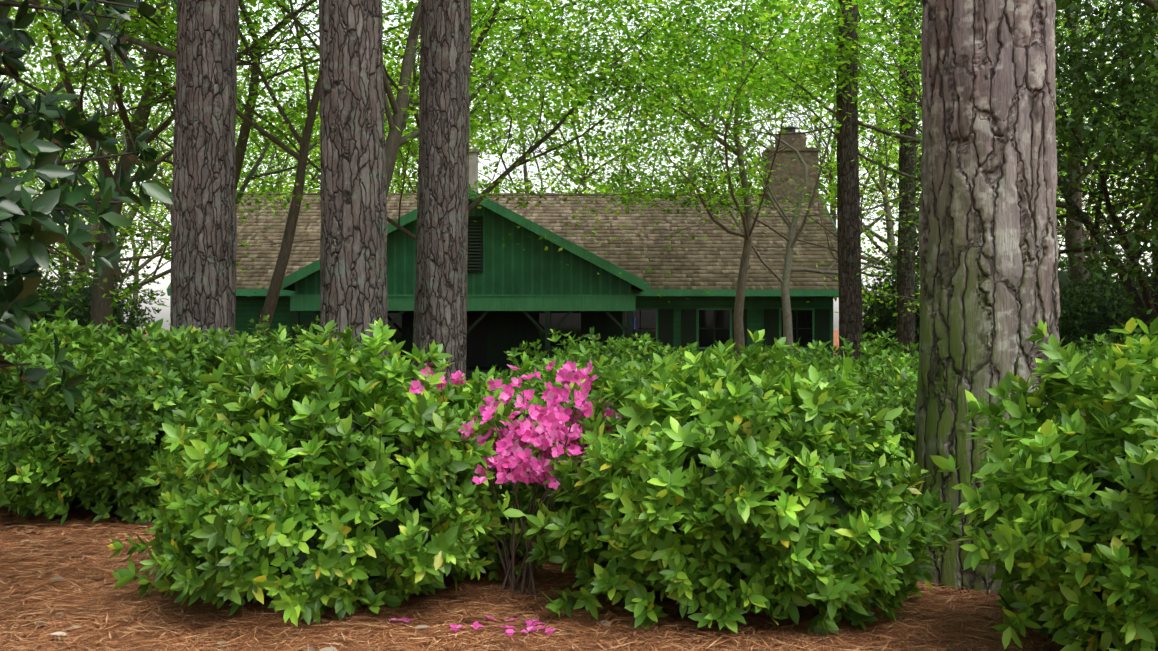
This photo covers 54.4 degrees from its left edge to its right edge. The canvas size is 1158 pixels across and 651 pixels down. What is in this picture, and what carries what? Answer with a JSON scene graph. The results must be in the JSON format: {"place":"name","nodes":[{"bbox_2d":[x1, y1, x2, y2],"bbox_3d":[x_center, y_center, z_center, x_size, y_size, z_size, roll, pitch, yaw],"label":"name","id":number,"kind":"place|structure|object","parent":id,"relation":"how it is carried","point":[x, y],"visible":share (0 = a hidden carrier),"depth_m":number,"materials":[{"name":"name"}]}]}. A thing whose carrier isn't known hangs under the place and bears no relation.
{"place":"outdoors","nodes":[
{"label":"outdoors","id":0,"kind":"place"},
{"bbox_2d":[0,330,1114,650],"bbox_3d":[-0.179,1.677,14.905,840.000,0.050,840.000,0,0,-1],"label":"ground","id":1,"kind":"structure","parent":0,"point":[480,608],"depth_m":6.42,"materials":[{"name":"brown soil"}]},
{"bbox_2d":[0,53,98,284],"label":"tree","id":2,"kind":"object","parent":1,"relation":"on","point":[66,150],"visible":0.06,"depth_m":84.25,"materials":[{"name":"green plant"}]},
{"bbox_2d":[0,38,121,285],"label":"tree","id":3,"kind":"object","parent":1,"relation":"on","point":[34,185],"visible":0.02,"depth_m":80.98,"materials":[{"name":"green plant"}]},
{"bbox_2d":[0,314,147,478],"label":"azalea bush","id":4,"kind":"object","parent":1,"relation":"on","point":[5,352],"visible":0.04,"depth_m":11.65,"materials":[{"name":"green plant"}]},
{"bbox_2d":[0,254,162,357],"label":"dark shrub","id":5,"kind":"object","parent":1,"relation":"on","point":[81,313],"visible":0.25,"depth_m":32.04,"materials":[{"name":"green plant"}]},
{"bbox_2d":[0,0,172,215],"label":"tree","id":6,"kind":"object","parent":1,"relation":"on","point":[5,155],"visible":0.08,"depth_m":55.41,"materials":[{"name":"green plant"}]},
{"bbox_2d":[0,1,172,222],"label":"tree","id":7,"kind":"object","parent":1,"relation":"on","point":[15,162],"visible":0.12,"depth_m":39.48,"materials":[{"name":"green plant"}]},
{"bbox_2d":[1,53,172,291],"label":"tree","id":8,"kind":"object","parent":1,"relation":"on","point":[64,257],"visible":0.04,"depth_m":88.63,"materials":[{"name":"green plant"}]},
{"bbox_2d":[0,0,178,412],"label":"magnolia tree","id":9,"kind":"object","parent":1,"relation":"on","point":[30,231],"visible":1,"depth_m":6.34,"materials":[{"name":"green plant"}]},
{"bbox_2d":[11,0,175,58],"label":"tree","id":10,"kind":"object","parent":1,"relation":"on","point":[153,48],"visible":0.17,"depth_m":19.77,"materials":[{"name":"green plant"}]},
{"bbox_2d":[0,26,256,327],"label":"tree","id":11,"kind":"object","parent":1,"relation":"on","point":[145,236],"visible":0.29,"depth_m":24.19,"materials":[{"name":"green plant"}]},
{"bbox_2d":[0,304,269,524],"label":"azalea bush","id":12,"kind":"object","parent":1,"relation":"on","point":[101,445],"visible":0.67,"depth_m":9.36,"materials":[{"name":"green plant"}]},
{"bbox_2d":[1,0,319,296],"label":"tree","id":13,"kind":"object","parent":1,"relation":"on","point":[110,104],"visible":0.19,"depth_m":43.41,"materials":[{"name":"green plant"}]},
{"bbox_2d":[7,5,319,324],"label":"tree","id":14,"kind":"object","parent":1,"relation":"on","point":[158,251],"visible":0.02,"depth_m":73.46,"materials":[{"name":"green plant"}]},
{"bbox_2d":[37,52,291,335],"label":"tree","id":15,"kind":"object","parent":1,"relation":"on","point":[135,275],"visible":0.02,"depth_m":97.70,"materials":[{"name":"green plant"}]},
{"bbox_2d":[62,42,319,265],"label":"tree","id":16,"kind":"object","parent":1,"relation":"on","point":[248,154],"visible":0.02,"depth_m":75.31,"materials":[{"name":"green plant"}]},
{"bbox_2d":[0,0,405,284],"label":"tree","id":17,"kind":"object","parent":1,"relation":"on","point":[132,179],"visible":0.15,"depth_m":33.11,"materials":[{"name":"green plant"}]},
{"bbox_2d":[170,0,238,353],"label":"pine","id":18,"kind":"object","parent":1,"relation":"on","point":[203,215],"visible":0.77,"depth_m":12.54,"materials":[{"name":"brown plant"}]},
{"bbox_2d":[0,0,408,254],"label":"tree","id":19,"kind":"object","parent":1,"relation":"on","point":[167,205],"visible":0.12,"depth_m":50.82,"materials":[{"name":"green plant"}]},
{"bbox_2d":[159,315,319,385],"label":"azalea bush row","id":20,"kind":"object","parent":1,"relation":"on","point":[264,351],"depth_m":15.35,"materials":[{"name":"green plant"}]},
{"bbox_2d":[90,46,405,233],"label":"tree","id":21,"kind":"object","parent":1,"relation":"on","point":[291,171],"visible":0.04,"depth_m":79.18,"materials":[{"name":"green plant"}]},
{"bbox_2d":[0,0,571,355],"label":"tree","id":22,"kind":"object","parent":1,"relation":"on","point":[275,286],"visible":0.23,"depth_m":23.84,"materials":[{"name":"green plant"}]},
{"bbox_2d":[0,0,615,334],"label":"tree","id":23,"kind":"object","parent":1,"relation":"on","point":[101,309],"visible":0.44,"depth_m":23.76,"materials":[{"name":"green plant"}]},
{"bbox_2d":[108,318,524,626],"bbox_3d":[-1.604,0.835,7.070,2.492,1.723,2.461,0,0,-1],"label":"azalea bush","id":24,"kind":"object","parent":1,"relation":"on","point":[315,498],"visible":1,"depth_m":6.45,"materials":[{"name":"green plant"}]},
{"bbox_2d":[241,74,411,192],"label":"tree","id":25,"kind":"object","parent":1,"relation":"on","point":[294,161],"visible":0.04,"depth_m":103.14,"materials":[{"name":"green plant"}]},
{"bbox_2d":[0,0,654,227],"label":"tree","id":26,"kind":"object","parent":1,"relation":"on","point":[245,128],"visible":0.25,"depth_m":27.61,"materials":[{"name":"green plant"}]},
{"bbox_2d":[197,355,506,441],"bbox_3d":[-1.727,0.991,10.016,3.326,1.397,3.148,0,0,-1],"label":"azalea bush row","id":27,"kind":"object","parent":1,"relation":"on","point":[203,399],"depth_m":10.01,"materials":[{"name":"green plant"}]},
{"bbox_2d":[319,0,388,391],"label":"pine","id":28,"kind":"object","parent":1,"relation":"on","point":[353,251],"visible":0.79,"depth_m":10.58,"materials":[{"name":"brown plant"}]},
{"bbox_2d":[249,24,484,192],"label":"tree","id":29,"kind":"object","parent":1,"relation":"on","point":[398,184],"visible":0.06,"depth_m":73.01,"materials":[{"name":"green plant"}]},
{"bbox_2d":[238,1,537,192],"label":"tree","id":30,"kind":"object","parent":1,"relation":"on","point":[414,159],"visible":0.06,"depth_m":63.98,"materials":[{"name":"green plant"}]},
{"bbox_2d":[248,62,528,192],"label":"tree","id":31,"kind":"object","parent":1,"relation":"on","point":[318,133],"visible":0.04,"depth_m":95.88,"materials":[{"name":"green plant"}]},
{"bbox_2d":[89,0,772,284],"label":"tree","id":32,"kind":"object","parent":1,"relation":"on","point":[477,43],"visible":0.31,"depth_m":24.61,"materials":[{"name":"green plant"}]},
{"bbox_2d":[411,0,470,381],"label":"pine","id":33,"kind":"object","parent":1,"relation":"on","point":[440,304],"visible":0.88,"depth_m":14.62,"materials":[{"name":"brown plant"}]},
{"bbox_2d":[261,0,665,192],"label":"tree","id":34,"kind":"object","parent":1,"relation":"on","point":[412,125],"visible":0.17,"depth_m":63.88,"materials":[{"name":"green plant"}]},
{"bbox_2d":[313,0,667,193],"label":"tree","id":35,"kind":"object","parent":1,"relation":"on","point":[524,166],"visible":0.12,"depth_m":72.45,"materials":[{"name":"green plant"}]},
{"bbox_2d":[452,489,557,579],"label":"shrub","id":36,"kind":"object","parent":1,"relation":"on","point":[495,558],"visible":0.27,"depth_m":7.21,"materials":[{"name":"green plant"}]},
{"bbox_2d":[388,357,622,635],"bbox_3d":[-0.373,0.935,6.754,1.147,1.494,1.529,0,0,31],"label":"flowering azalea bush","id":37,"kind":"object","parent":1,"relation":"on","point":[542,429],"visible":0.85,"depth_m":6.78,"materials":[{"name":"pink plant"}]},
{"bbox_2d":[166,125,864,379],"bbox_3d":[-2.102,-3.033,41.969,23.030,9.420,15.200,0,0,-1],"label":"cabin","id":38,"kind":"object","parent":1,"relation":"on","point":[532,292],"visible":0.65,"depth_m":37.94,"materials":[{"name":"green wood"}]},
{"bbox_2d":[237,195,834,289],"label":"roof litter","id":39,"kind":"object","parent":38,"relation":"on","point":[596,246],"visible":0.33,"depth_m":39.99,"materials":[{"name":"brown plant"}]},
{"bbox_2d":[401,351,639,559],"bbox_3d":[-0.284,0.949,8.644,2.368,1.466,2.198,0,0,-1],"label":"azalea bush","id":40,"kind":"object","parent":1,"relation":"on","point":[475,386],"visible":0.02,"depth_m":8.10,"materials":[{"name":"green plant"}]},
{"bbox_2d":[403,54,670,192],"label":"tree","id":41,"kind":"object","parent":1,"relation":"on","point":[541,180],"visible":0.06,"depth_m":104.53,"materials":[{"name":"green plant"}]},
{"bbox_2d":[383,0,698,265],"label":"tree","id":42,"kind":"object","parent":1,"relation":"on","point":[395,140],"visible":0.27,"depth_m":24.17,"materials":[{"name":"green plant"}]},
{"bbox_2d":[398,0,721,192],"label":"tree","id":43,"kind":"object","parent":1,"relation":"on","point":[540,151],"visible":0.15,"depth_m":71.58,"materials":[{"name":"green plant"}]},
{"bbox_2d":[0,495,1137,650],"bbox_3d":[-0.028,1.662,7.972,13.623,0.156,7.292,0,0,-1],"label":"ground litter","id":44,"kind":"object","parent":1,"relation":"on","point":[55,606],"visible":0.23,"depth_m":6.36,"materials":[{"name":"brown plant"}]},
{"bbox_2d":[391,0,760,192],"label":"tree","id":45,"kind":"object","parent":1,"relation":"on","point":[590,175],"visible":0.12,"depth_m":72.83,"materials":[{"name":"green plant"}]},
{"bbox_2d":[472,95,714,192],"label":"tree","id":46,"kind":"object","parent":1,"relation":"on","point":[566,134],"visible":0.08,"depth_m":107.64,"materials":[{"name":"green plant"}]},
{"bbox_2d":[497,340,741,394],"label":"azalea bush row","id":47,"kind":"object","parent":1,"relation":"on","point":[615,362],"visible":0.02,"depth_m":10.52,"materials":[{"name":"green plant"}]},
{"bbox_2d":[486,326,770,386],"bbox_3d":[0.849,0.853,13.696,3.949,1.633,3.624,0,0,-1],"label":"azalea bush row","id":48,"kind":"object","parent":1,"relation":"on","point":[622,348],"visible":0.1,"depth_m":13.43,"materials":[{"name":"green plant"}]},
{"bbox_2d":[403,0,921,360],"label":"dogwood tree","id":49,"kind":"object","parent":1,"relation":"on","point":[748,225],"visible":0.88,"depth_m":25.45,"materials":[{"name":"green plant"}]},
{"bbox_2d":[478,0,895,193],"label":"tree","id":50,"kind":"object","parent":1,"relation":"on","point":[690,173],"visible":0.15,"depth_m":61.92,"materials":[{"name":"green plant"}]},
{"bbox_2d":[555,17,836,218],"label":"tree","id":51,"kind":"object","parent":1,"relation":"on","point":[785,125],"visible":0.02,"depth_m":98.22,"materials":[{"name":"green plant"}]},
{"bbox_2d":[503,0,921,355],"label":"dogwood tree","id":52,"kind":"object","parent":1,"relation":"on","point":[784,280],"visible":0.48,"depth_m":31.85,"materials":[{"name":"green plant"}]},
{"bbox_2d":[522,329,963,638],"bbox_3d":[0.925,0.859,6.882,2.489,1.654,2.579,0,0,-1],"label":"azalea bush","id":53,"kind":"object","parent":1,"relation":"on","point":[691,489],"visible":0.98,"depth_m":6.08,"materials":[{"name":"green plant"}]},
{"bbox_2d":[638,0,921,233],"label":"tree","id":54,"kind":"object","parent":1,"relation":"on","point":[833,211],"visible":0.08,"depth_m":65.57,"materials":[{"name":"green plant"}]},
{"bbox_2d":[700,78,885,252],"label":"tree","id":55,"kind":"object","parent":1,"relation":"on","point":[821,182],"visible":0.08,"depth_m":103.73,"materials":[{"name":"green plant"}]},
{"bbox_2d":[703,350,916,509],"bbox_3d":[2.400,0.982,11.733,3.798,1.394,3.574,0,0,-1],"label":"azalea bush row","id":56,"kind":"object","parent":1,"relation":"on","point":[883,398],"visible":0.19,"depth_m":11.10,"materials":[{"name":"green plant"}]},
{"bbox_2d":[713,328,918,404],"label":"azalea bush row","id":57,"kind":"object","parent":1,"relation":"on","point":[821,348],"visible":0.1,"depth_m":14.41,"materials":[{"name":"green plant"}]},
{"bbox_2d":[622,1,1068,224],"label":"tree","id":58,"kind":"object","parent":1,"relation":"on","point":[762,143],"visible":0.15,"depth_m":63.02,"materials":[{"name":"green plant"}]},
{"bbox_2d":[836,0,863,368],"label":"pine","id":59,"kind":"object","parent":1,"relation":"on","point":[849,251],"visible":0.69,"depth_m":24.88,"materials":[{"name":"brown plant"}]},
{"bbox_2d":[649,0,1058,280],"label":"tree","id":60,"kind":"object","parent":1,"relation":"on","point":[887,209],"visible":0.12,"depth_m":53.56,"materials":[{"name":"green plant"}]},
{"bbox_2d":[834,253,919,368],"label":"dark shrub","id":61,"kind":"object","parent":1,"relation":"on","point":[886,319],"visible":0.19,"depth_m":33.55,"materials":[{"name":"green plant"}]},
{"bbox_2d":[613,0,1157,87],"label":"tree","id":62,"kind":"object","parent":1,"relation":"on","point":[1150,3],"visible":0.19,"depth_m":17.58,"materials":[{"name":"green plant"}]},
{"bbox_2d":[627,0,1153,316],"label":"tree","id":63,"kind":"object","parent":1,"relation":"on","point":[1074,270],"visible":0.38,"depth_m":27.61,"materials":[{"name":"green plant"}]},
{"bbox_2d":[895,0,915,376],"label":"pine","id":64,"kind":"object","parent":1,"relation":"on","point":[905,330],"visible":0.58,"depth_m":31.95,"materials":[{"name":"brown plant"}]},
{"bbox_2d":[667,0,1151,370],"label":"tree","id":65,"kind":"object","parent":1,"relation":"on","point":[893,176],"visible":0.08,"depth_m":34.86,"materials":[{"name":"green plant"}]},
{"bbox_2d":[819,73,1069,275],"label":"tree","id":66,"kind":"object","parent":1,"relation":"on","point":[882,254],"visible":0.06,"depth_m":81.23,"materials":[{"name":"green plant"}]},
{"bbox_2d":[779,0,1129,215],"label":"tree","id":67,"kind":"object","parent":1,"relation":"on","point":[878,1],"visible":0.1,"depth_m":63.44,"materials":[{"name":"green plant"}]},
{"bbox_2d":[912,0,1059,596],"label":"pine","id":68,"kind":"object","parent":1,"relation":"on","point":[989,296],"visible":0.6,"depth_m":7.11,"materials":[{"name":"brown plant"}]},
{"bbox_2d":[821,4,1156,272],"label":"tree","id":69,"kind":"object","parent":1,"relation":"on","point":[1084,238],"depth_m":58.85,"materials":[{"name":"green plant"}]},
{"bbox_2d":[826,0,1157,334],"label":"tree","id":70,"kind":"object","parent":1,"relation":"on","point":[1136,301],"visible":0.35,"depth_m":18.83,"materials":[{"name":"green plant"}]},
{"bbox_2d":[862,94,1130,246],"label":"tree","id":71,"kind":"object","parent":1,"relation":"on","point":[896,210],"depth_m":85.50,"materials":[{"name":"green plant"}]},
{"bbox_2d":[863,333,1144,492],"bbox_3d":[4.438,0.894,11.031,3.638,1.598,3.175,0,0,-1],"label":"azalea bush row","id":72,"kind":"object","parent":1,"relation":"on","point":[1102,349],"visible":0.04,"depth_m":10.87,"materials":[{"name":"green plant"}]},
{"bbox_2d":[873,56,1149,264],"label":"tree","id":73,"kind":"object","parent":1,"relation":"on","point":[1083,182],"visible":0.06,"depth_m":71.40,"materials":[{"name":"green plant"}]},
{"bbox_2d":[916,1,1157,257],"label":"tree","id":74,"kind":"object","parent":1,"relation":"on","point":[1095,110],"visible":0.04,"depth_m":33.16,"materials":[{"name":"green plant"}]},
{"bbox_2d":[930,317,1157,650],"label":"azalea bush","id":75,"kind":"object","parent":1,"relation":"on","point":[1074,531],"visible":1,"depth_m":5.29,"materials":[{"name":"green plant"}]},
{"bbox_2d":[1056,114,1144,269],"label":"tree","id":76,"kind":"object","parent":1,"relation":"on","point":[1086,230],"depth_m":79.20,"materials":[{"name":"green plant"}]},
{"bbox_2d":[1057,229,1149,338],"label":"dark shrub","id":77,"kind":"object","parent":1,"relation":"on","point":[1062,281],"visible":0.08,"depth_m":29.04,"materials":[{"name":"green plant"}]},
{"bbox_2d":[1058,266,1151,354],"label":"dark shrub","id":78,"kind":"object","parent":1,"relation":"on","point":[1079,324],"visible":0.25,"depth_m":23.48,"materials":[{"name":"green plant"}]},
{"bbox_2d":[1055,0,1157,358],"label":"tree","id":79,"kind":"object","parent":1,"relation":"on","point":[1144,63],"visible":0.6,"depth_m":17.81,"materials":[{"name":"green plant"}]},
{"bbox_2d":[1055,1,1157,269],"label":"tree","id":80,"kind":"object","parent":1,"relation":"on","point":[1092,237],"depth_m":42.93,"materials":[{"name":"green plant"}]},
{"bbox_2d":[1066,323,1157,359],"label":"azalea bush row","id":81,"kind":"object","parent":1,"relation":"on","point":[1106,340],"depth_m":15.82,"materials":[{"name":"green plant"}]},
{"bbox_2d":[1077,334,1154,366],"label":"azalea bush row","id":82,"kind":"object","parent":1,"relation":"on","point":[1134,336],"depth_m":12.36,"materials":[{"name":"green plant"}]},
{"bbox_2d":[0,0,1157,329],"label":"sky","id":83,"kind":"structure","parent":0,"point":[164,313],"materials":[{"name":"white"}]}
]}

